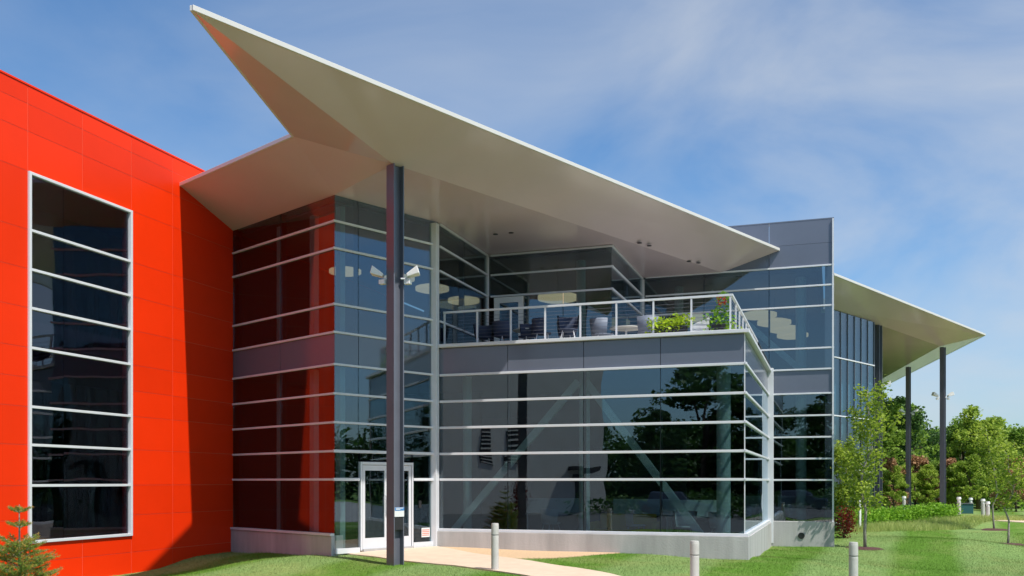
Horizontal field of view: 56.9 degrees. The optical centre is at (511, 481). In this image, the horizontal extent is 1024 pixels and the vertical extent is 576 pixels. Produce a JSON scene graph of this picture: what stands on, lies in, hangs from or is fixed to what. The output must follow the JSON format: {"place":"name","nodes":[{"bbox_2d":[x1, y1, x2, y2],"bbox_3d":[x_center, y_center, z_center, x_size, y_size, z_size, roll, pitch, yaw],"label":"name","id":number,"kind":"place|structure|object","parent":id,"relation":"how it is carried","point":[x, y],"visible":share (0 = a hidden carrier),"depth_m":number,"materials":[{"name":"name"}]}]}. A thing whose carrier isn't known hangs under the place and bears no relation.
{"place":"outdoors","nodes":[
{"label":"outdoors","id":0,"kind":"place"},
{"bbox_2d":[346,546,618,575],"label":"path","id":1,"kind":"structure","parent":0,"point":[438,555],"depth_m":20.36,"materials":[{"name":"concrete"}]},
{"bbox_2d":[0,0,1023,443],"label":"sky","id":2,"kind":"structure","parent":0,"point":[900,123],"materials":[{"name":"blue"}]},
{"bbox_2d":[115,485,1023,575],"bbox_3d":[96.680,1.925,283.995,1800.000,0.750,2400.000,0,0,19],"label":"lawn","id":3,"kind":"structure","parent":0,"point":[1016,528],"depth_m":22.11,"materials":[{"name":"green plant"}]},
{"bbox_2d":[0,505,62,575],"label":"spruce sapling","id":4,"kind":"object","parent":3,"relation":"on","point":[15,549],"visible":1,"depth_m":14.49,"materials":[{"name":"green plant"}]},
{"bbox_2d":[0,70,385,575],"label":"red building","id":5,"kind":"structure","parent":3,"relation":"on","point":[119,343],"depth_m":21.16,"materials":[{"name":"metal"}]},
{"bbox_2d":[28,171,132,542],"bbox_3d":[-9.269,-2.500,20.395,0.105,7.500,2.960,0,0,19],"label":"window frame","id":6,"kind":"structure","parent":5,"relation":"in","point":[80,243],"depth_m":20.29,"materials":[{"name":"silver metal"}]},
{"bbox_2d":[491,523,498,569],"bbox_3d":[-0.339,1.353,18.802,0.153,1.055,0.153,0,0,19],"label":"bollard","id":7,"kind":"object","parent":3,"relation":"on","point":[494,546],"visible":0.95,"depth_m":18.74,"materials":[{"name":"concrete"}]},
{"bbox_2d":[180,5,833,565],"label":"glass building","id":8,"kind":"structure","parent":3,"relation":"on","point":[390,423],"depth_m":25.25,"materials":[{"name":"blue glass"}]},
{"bbox_2d":[329,248,360,276],"bbox_3d":[-4.548,-6.014,25.739,0.868,0.728,0.868,0,0,19],"label":"pendant lamp","id":9,"kind":"object","parent":8,"relation":"hanging from","point":[348,271],"visible":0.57,"depth_m":25.52,"materials":[{"name":"beige"}]},
{"bbox_2d":[362,465,385,548],"bbox_3d":[-3.375,0.618,23.135,0.050,2.035,0.750,0,0,44],"label":"door","id":10,"kind":"structure","parent":8,"relation":"in","point":[379,542],"depth_m":23.09,"materials":[{"name":"silver metal"}]},
{"bbox_2d":[384,274,414,281],"bbox_3d":[-3.182,-6.014,26.647,0.868,0.728,0.868,0,0,19],"label":"pendant lamp","id":11,"kind":"object","parent":8,"relation":"hanging from","point":[412,279],"visible":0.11,"depth_m":26.41,"materials":[{"name":"beige"}]},
{"bbox_2d":[404,466,410,545],"bbox_3d":[-2.837,0.618,23.697,0.050,2.035,0.755,0,0,44],"label":"door","id":12,"kind":"structure","parent":8,"relation":"in","point":[407,539],"depth_m":23.92,"materials":[{"name":"silver metal"}]},
{"bbox_2d":[415,283,448,293],"bbox_3d":[-2.353,-6.016,27.844,0.992,0.832,0.992,0,0,19],"label":"pendant lamp","id":13,"kind":"object","parent":8,"relation":"hanging from","point":[422,288],"visible":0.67,"depth_m":27.57,"materials":[{"name":"beige"}]},
{"bbox_2d":[448,296,478,305],"bbox_3d":[-1.519,-6.016,29.672,0.992,0.832,0.992,0,0,19],"label":"pendant lamp","id":14,"kind":"object","parent":8,"relation":"hanging from","point":[468,300],"visible":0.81,"depth_m":29.38,"materials":[{"name":"beige"}]},
{"bbox_2d":[473,324,492,341],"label":"chair","id":15,"kind":"object","parent":8,"relation":"on","point":[487,333],"visible":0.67,"depth_m":26.11,"materials":[{"name":"blue"}]},
{"bbox_2d":[492,320,509,340],"bbox_3d":[-0.265,-3.909,25.633,0.534,0.843,0.573,0,0,-40],"label":"chair","id":16,"kind":"object","parent":8,"relation":"on","point":[499,331],"visible":0.68,"depth_m":25.42,"materials":[{"name":"blue"}]},
{"bbox_2d":[494,296,523,340],"bbox_3d":[-0.097,-4.510,27.984,0.900,1.920,0.080,0,0,19],"label":"door","id":17,"kind":"structure","parent":8,"relation":"in","point":[515,299],"depth_m":27.93,"materials":[{"name":"white paint"}]},
{"bbox_2d":[513,328,528,339],"bbox_3d":[0.421,-3.861,26.371,0.800,0.740,0.800,0,0,19],"label":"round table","id":18,"kind":"object","parent":8,"relation":"on","point":[517,330],"visible":0.18,"depth_m":26.25,"materials":[{"name":"grey"}]},
{"bbox_2d":[518,324,535,339],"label":"chair","id":19,"kind":"object","parent":8,"relation":"on","point":[526,333],"visible":0.62,"depth_m":25.94,"materials":[{"name":"blue"}]},
{"bbox_2d":[531,317,550,338],"bbox_3d":[0.786,-3.909,25.183,0.534,0.843,0.573,0,0,0],"label":"chair","id":20,"kind":"object","parent":8,"relation":"on","point":[535,323],"visible":0.69,"depth_m":24.98,"materials":[{"name":"blue"}]},
{"bbox_2d":[540,508,559,529],"bbox_3d":[1.062,1.190,26.134,0.560,0.886,0.602,0,0,-29],"label":"chair","id":21,"kind":"object","parent":8,"relation":"on","point":[549,517],"visible":0.79,"depth_m":25.91,"materials":[{"name":"white"}]},
{"bbox_2d":[525,498,578,530],"bbox_3d":[1.184,1.054,27.062,1.600,1.150,0.700,0,0,2],"label":"desk","id":22,"kind":"object","parent":8,"relation":"on","point":[561,505],"visible":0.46,"depth_m":27.36,"materials":[{"name":"grey"}]},
{"bbox_2d":[538,268,575,303],"bbox_3d":[1.420,-6.120,29.306,1.240,1.040,1.240,0,0,19],"label":"pendant lamp","id":23,"kind":"object","parent":8,"relation":"hanging from","point":[560,298],"visible":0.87,"depth_m":29.00,"materials":[{"name":"beige"}]},
{"bbox_2d":[557,321,575,337],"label":"chair","id":24,"kind":"object","parent":8,"relation":"on","point":[564,335],"visible":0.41,"depth_m":25.37,"materials":[{"name":"blue"}]},
{"bbox_2d":[557,315,578,337],"bbox_3d":[1.472,-3.909,24.664,0.573,0.843,0.534,0,0,7],"label":"chair","id":25,"kind":"object","parent":8,"relation":"on","point":[569,323],"visible":0.74,"depth_m":24.79,"materials":[{"name":"blue"}]},
{"bbox_2d":[590,317,610,335],"bbox_3d":[2.417,-3.960,25.782,0.598,0.944,0.642,0,0,-17],"label":"chair","id":26,"kind":"object","parent":8,"relation":"on","point":[598,325],"visible":0.6,"depth_m":25.53,"materials":[{"name":"grey"}]},
{"bbox_2d":[610,325,637,334],"bbox_3d":[3.138,-3.861,25.974,0.900,0.740,0.900,0,0,19],"label":"round table","id":27,"kind":"object","parent":8,"relation":"on","point":[626,328],"visible":0.39,"depth_m":25.90,"materials":[{"name":"grey"}]},
{"bbox_2d":[590,513,659,531],"bbox_3d":[2.972,1.239,24.711,1.740,0.778,0.900,0,0,19],"label":"sofa","id":28,"kind":"object","parent":8,"relation":"on","point":[612,522],"visible":0.41,"depth_m":24.84,"materials":[{"name":"grey fabric"}]},
{"bbox_2d":[624,510,645,528],"bbox_3d":[3.237,1.190,24.786,0.560,0.886,0.601,0,0,34],"label":"chair","id":29,"kind":"object","parent":8,"relation":"on","point":[629,517],"visible":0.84,"depth_m":24.61,"materials":[{"name":"white"}]},
{"bbox_2d":[613,499,669,531],"bbox_3d":[3.517,1.054,25.846,1.600,1.150,0.700,0,0,13],"label":"desk","id":30,"kind":"object","parent":8,"relation":"on","point":[649,506],"visible":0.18,"depth_m":26.12,"materials":[{"name":"grey"}]},
{"bbox_2d":[637,315,658,333],"bbox_3d":[3.670,-3.960,25.458,0.642,0.944,0.598,0,0,-29],"label":"chair","id":31,"kind":"object","parent":8,"relation":"on","point":[641,328],"visible":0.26,"depth_m":25.23,"materials":[{"name":"grey"}]},
{"bbox_2d":[645,313,694,333],"bbox_3d":[3.873,-3.806,23.130,1.240,0.630,0.573,0,0,19],"label":"plant","id":32,"kind":"object","parent":8,"relation":"on","point":[680,325],"visible":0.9,"depth_m":23.00,"materials":[{"name":"green plant"}]},
{"bbox_2d":[673,511,696,532],"bbox_3d":[4.374,1.190,23.888,0.602,0.886,0.560,0,0,2],"label":"chair","id":33,"kind":"object","parent":8,"relation":"on","point":[680,522],"visible":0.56,"depth_m":24.02,"materials":[{"name":"white"}]},
{"bbox_2d":[665,500,716,531],"bbox_3d":[4.804,1.054,24.351,1.600,1.150,0.700,0,0,19],"label":"desk","id":34,"kind":"object","parent":8,"relation":"on","point":[702,508],"visible":0.48,"depth_m":24.62,"materials":[{"name":"grey"}]},
{"bbox_2d":[683,313,709,322],"bbox_3d":[6.280,-6.038,32.722,1.116,0.936,1.116,0,0,19],"label":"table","id":35,"kind":"object","parent":8,"relation":"hanging from","point":[697,316],"visible":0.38,"depth_m":32.29,"materials":[{"name":"beige"}]},
{"bbox_2d":[692,318,710,330],"bbox_3d":[4.587,-3.719,22.967,0.477,0.456,0.399,0,0,19],"label":"planter box","id":36,"kind":"object","parent":8,"relation":"on","point":[700,325],"visible":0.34,"depth_m":22.77,"materials":[{"name":"white"}]},
{"bbox_2d":[708,511,716,532],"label":"chair","id":37,"kind":"object","parent":8,"relation":"on","point":[712,516],"visible":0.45,"depth_m":23.61,"materials":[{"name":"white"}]},
{"bbox_2d":[701,291,735,329],"bbox_3d":[4.982,-4.040,22.748,0.832,1.098,0.584,0,0,19],"label":"planter","id":38,"kind":"object","parent":8,"relation":"on","point":[719,325],"visible":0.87,"depth_m":22.68,"materials":[{"name":"green plant"}]},
{"bbox_2d":[744,310,776,319],"bbox_3d":[8.427,-6.064,32.202,1.178,0.988,1.178,0,0,19],"label":"pendant lamp","id":39,"kind":"object","parent":8,"relation":"hanging from","point":[757,315],"visible":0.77,"depth_m":31.83,"materials":[{"name":"beige"}]},
{"bbox_2d":[757,318,790,326],"bbox_3d":[9.354,-6.064,33.683,1.178,0.988,1.178,0,0,19],"label":"pendant lamp","id":40,"kind":"object","parent":8,"relation":"hanging from","point":[778,322],"visible":0.88,"depth_m":33.31,"materials":[{"name":"beige"}]},
{"bbox_2d":[770,325,795,333],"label":"pendant lamp","id":41,"kind":"object","parent":8,"relation":"hanging from","point":[788,329],"visible":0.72,"depth_m":34.84,"materials":[{"name":"beige"}]},
{"bbox_2d":[782,504,797,520],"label":"chair","id":42,"kind":"object","parent":8,"relation":"on","point":[788,510],"visible":0.82,"depth_m":30.88,"materials":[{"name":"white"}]},
{"bbox_2d":[777,313,807,339],"bbox_3d":[10.891,-6.064,36.645,1.178,0.988,1.178,0,0,19],"label":"pendant lamp","id":43,"kind":"object","parent":8,"relation":"hanging from","point":[791,336],"visible":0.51,"depth_m":36.49,"materials":[{"name":"beige"}]},
{"bbox_2d":[777,496,824,520],"bbox_3d":[9.736,1.054,31.546,1.600,1.150,0.700,0,0,7],"label":"desk","id":44,"kind":"object","parent":8,"relation":"on","point":[815,502],"visible":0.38,"depth_m":31.80,"materials":[{"name":"grey"}]},
{"bbox_2d":[445,547,615,558],"bbox_3d":[-0.033,1.836,22.554,4.800,0.304,2.560,0,0,19],"label":"gravel strip","id":45,"kind":"object","parent":3,"relation":"on","point":[522,554],"visible":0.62,"depth_m":22.72,"materials":[{"name":"beige gravel"}]},
{"bbox_2d":[690,541,698,575],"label":"bollard","id":46,"kind":"object","parent":3,"relation":"on","point":[694,558],"visible":1,"depth_m":15.53,"materials":[{"name":"white concrete"}]},
{"bbox_2d":[834,502,857,537],"bbox_3d":[11.617,1.369,32.976,0.959,1.306,1.135,0,0,8],"label":"maple shrub","id":47,"kind":"object","parent":3,"relation":"on","point":[849,522],"visible":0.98,"depth_m":32.92,"materials":[{"name":"brown plant"}]},
{"bbox_2d":[819,430,883,515],"bbox_3d":[12.598,-0.033,34.999,1.938,3.867,2.210,0,0,-20],"label":"young tree","id":48,"kind":"object","parent":3,"relation":"on","point":[844,492],"visible":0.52,"depth_m":34.93,"materials":[{"name":"green plant"}]},
{"bbox_2d":[849,542,857,575],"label":"bollard","id":49,"kind":"object","parent":3,"relation":"on","point":[853,558],"visible":1,"depth_m":15.83,"materials":[{"name":"white concrete"}]},
{"bbox_2d":[834,426,872,501],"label":"broadleaf tree","id":50,"kind":"object","parent":3,"relation":"on","point":[842,446],"visible":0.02,"depth_m":64.03,"materials":[{"name":"green plant"}]},
{"bbox_2d":[845,546,883,550],"bbox_3d":[10.866,2.054,29.044,1.244,0.115,1.239,0,0,-25],"label":"mulch ring","id":51,"kind":"object","parent":3,"relation":"on","point":[867,548],"visible":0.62,"depth_m":28.71,"materials":[{"name":"brown soil"}]},
{"bbox_2d":[830,374,905,546],"bbox_3d":[10.942,-0.581,28.934,2.039,5.424,1.877,0,0,-40],"label":"young tree","id":52,"kind":"object","parent":51,"relation":"on","point":[863,489],"visible":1,"depth_m":28.86,"materials":[{"name":"green plant"}]},
{"bbox_2d":[842,432,888,505],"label":"broadleaf tree","id":53,"kind":"object","parent":3,"relation":"on","point":[868,459],"visible":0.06,"depth_m":59.71,"materials":[{"name":"green plant"}]},
{"bbox_2d":[869,457,909,507],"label":"broadleaf tree","id":54,"kind":"object","parent":3,"relation":"on","point":[890,463],"visible":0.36,"depth_m":55.64,"materials":[{"name":"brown plant"}]},
{"bbox_2d":[855,396,929,505],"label":"broadleaf tree","id":55,"kind":"object","parent":3,"relation":"on","point":[891,442],"visible":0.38,"depth_m":60.91,"materials":[{"name":"green plant"}]},
{"bbox_2d":[882,465,909,510],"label":"broadleaf tree","id":56,"kind":"object","parent":3,"relation":"on","point":[894,476],"visible":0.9,"depth_m":53.76,"materials":[{"name":"green plant"}]},
{"bbox_2d":[834,502,963,526],"bbox_3d":[16.000,1.415,39.169,10.080,1.088,1.658,0,0,-39],"label":"hedge","id":57,"kind":"object","parent":3,"relation":"on","point":[916,512],"visible":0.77,"depth_m":39.53,"materials":[{"name":"green plant"}]},
{"bbox_2d":[815,273,985,527],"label":"wing","id":58,"kind":"structure","parent":3,"relation":"on","point":[878,335],"depth_m":41.24,"materials":[{"name":"beige metal"}]},
{"bbox_2d":[870,396,935,505],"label":"broadleaf tree","id":59,"kind":"object","parent":3,"relation":"on","point":[915,424],"visible":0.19,"depth_m":65.26,"materials":[{"name":"green plant"}]},
{"bbox_2d":[902,496,905,506],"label":"white post","id":60,"kind":"object","parent":3,"relation":"on","point":[903,501],"visible":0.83,"depth_m":49.93,"materials":[{"name":"concrete"}]},
{"bbox_2d":[895,465,919,501],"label":"broadleaf tree","id":61,"kind":"object","parent":3,"relation":"on","point":[914,479],"visible":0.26,"depth_m":56.77,"materials":[{"name":"green plant"}]},
{"bbox_2d":[885,403,939,500],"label":"broadleaf tree","id":62,"kind":"object","parent":3,"relation":"on","point":[925,437],"visible":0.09,"depth_m":68.81,"materials":[{"name":"green plant"}]},
{"bbox_2d":[903,455,936,505],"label":"broadleaf tree","id":63,"kind":"object","parent":3,"relation":"on","point":[916,461],"visible":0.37,"depth_m":59.55,"materials":[{"name":"orange plant"}]},
{"bbox_2d":[913,422,939,457],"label":"broadleaf tree","id":64,"kind":"object","parent":3,"relation":"on","point":[928,431],"visible":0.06,"depth_m":75.55,"materials":[{"name":"green plant"}]},
{"bbox_2d":[915,463,939,504],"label":"broadleaf tree","id":65,"kind":"object","parent":3,"relation":"on","point":[922,475],"visible":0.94,"depth_m":57.62,"materials":[{"name":"green plant"}]},
{"bbox_2d":[923,426,946,453],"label":"broadleaf tree","id":66,"kind":"object","parent":3,"relation":"on","point":[935,429],"visible":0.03,"depth_m":79.51,"materials":[{"name":"green plant"}]},
{"bbox_2d":[922,460,949,505],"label":"broadleaf tree","id":67,"kind":"object","parent":3,"relation":"on","point":[935,464],"visible":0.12,"depth_m":62.90,"materials":[{"name":"green plant"}]},
{"bbox_2d":[930,457,963,505],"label":"broadleaf tree","id":68,"kind":"object","parent":3,"relation":"on","point":[950,460],"visible":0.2,"depth_m":60.80,"materials":[{"name":"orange plant"}]},
{"bbox_2d":[922,425,974,501],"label":"broadleaf tree","id":69,"kind":"object","parent":3,"relation":"on","point":[936,439],"visible":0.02,"depth_m":70.00,"materials":[{"name":"green plant"}]},
{"bbox_2d":[939,462,971,507],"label":"broadleaf tree","id":70,"kind":"object","parent":3,"relation":"on","point":[948,490],"visible":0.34,"depth_m":57.98,"materials":[{"name":"green plant"}]},
{"bbox_2d":[929,416,982,503],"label":"broadleaf tree","id":71,"kind":"object","parent":3,"relation":"on","point":[955,423],"visible":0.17,"depth_m":64.18,"materials":[{"name":"green plant"}]},
{"bbox_2d":[957,497,960,514],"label":"white post","id":72,"kind":"object","parent":3,"relation":"on","point":[958,500],"visible":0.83,"depth_m":45.93,"materials":[{"name":"concrete"}]},
{"bbox_2d":[961,503,973,513],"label":"utility cabinet","id":73,"kind":"object","parent":3,"relation":"on","point":[968,508],"visible":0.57,"depth_m":48.78,"materials":[{"name":"teal metal"}]},
{"bbox_2d":[949,454,990,502],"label":"broadleaf tree","id":74,"kind":"object","parent":3,"relation":"on","point":[968,468],"visible":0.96,"depth_m":53.82,"materials":[{"name":"green plant"}]},
{"bbox_2d":[946,404,1016,508],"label":"broadleaf tree","id":75,"kind":"object","parent":3,"relation":"on","point":[969,412],"visible":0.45,"depth_m":57.70,"materials":[{"name":"green plant"}]},
{"bbox_2d":[981,499,984,515],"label":"white post","id":76,"kind":"object","parent":3,"relation":"on","point":[983,506],"visible":0.9,"depth_m":45.93,"materials":[{"name":"concrete"}]},
{"bbox_2d":[985,501,989,515],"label":"white post","id":77,"kind":"object","parent":3,"relation":"on","point":[987,503],"visible":0.88,"depth_m":43.42,"materials":[{"name":"concrete"}]},
{"bbox_2d":[963,416,1016,503],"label":"broadleaf tree","id":78,"kind":"object","parent":3,"relation":"on","point":[974,500],"visible":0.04,"depth_m":61.90,"materials":[{"name":"green plant"}]},
{"bbox_2d":[981,528,1007,530],"bbox_3d":[19.210,1.909,37.495,1.263,0.100,1.289,0,0,19],"label":"mulch ring","id":79,"kind":"object","parent":3,"relation":"on","point":[991,529],"visible":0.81,"depth_m":37.16,"materials":[{"name":"brown soil"}]},
{"bbox_2d":[967,423,1009,527],"bbox_3d":[19.056,-0.171,37.596,1.637,4.306,1.664,0,0,-42],"label":"young tree","id":80,"kind":"object","parent":79,"relation":"on","point":[994,478],"visible":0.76,"depth_m":37.47,"materials":[{"name":"green plant"}]},
{"bbox_2d":[975,451,1018,509],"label":"broadleaf tree","id":81,"kind":"object","parent":3,"relation":"on","point":[981,483],"visible":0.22,"depth_m":54.75,"materials":[{"name":"green plant"}]},
{"bbox_2d":[989,456,1023,511],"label":"broadleaf tree","id":82,"kind":"object","parent":3,"relation":"on","point":[993,494],"visible":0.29,"depth_m":52.07,"materials":[{"name":"green plant"}]},
{"bbox_2d":[994,423,1023,508],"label":"broadleaf tree","id":83,"kind":"object","parent":3,"relation":"on","point":[1015,434],"visible":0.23,"depth_m":59.69,"materials":[{"name":"green plant"}]},
{"bbox_2d":[1001,543,1023,545],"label":"mulch ring","id":84,"kind":"object","parent":3,"relation":"on","point":[1019,544],"visible":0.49,"depth_m":31.82,"materials":[{"name":"brown soil"}]},
{"bbox_2d":[986,436,1023,542],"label":"young tree","id":85,"kind":"object","parent":84,"relation":"on","point":[1012,481],"visible":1,"depth_m":31.90,"materials":[{"name":"green plant"}]},
{"bbox_2d":[1015,491,1023,510],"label":"round shrub","id":86,"kind":"object","parent":3,"relation":"on","point":[1020,505],"visible":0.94,"depth_m":46.04,"materials":[{"name":"green plant"}]},
{"bbox_2d":[834,515,1023,522],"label":"pavement","id":87,"kind":"structure","parent":0,"point":[1021,521],"depth_m":40.43,"materials":[{"name":"concrete"}]},
{"bbox_2d":[841,513,1023,532],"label":"meadow grass","id":88,"kind":"structure","parent":0,"point":[936,522],"depth_m":38.07,"materials":[{"name":"plant"}]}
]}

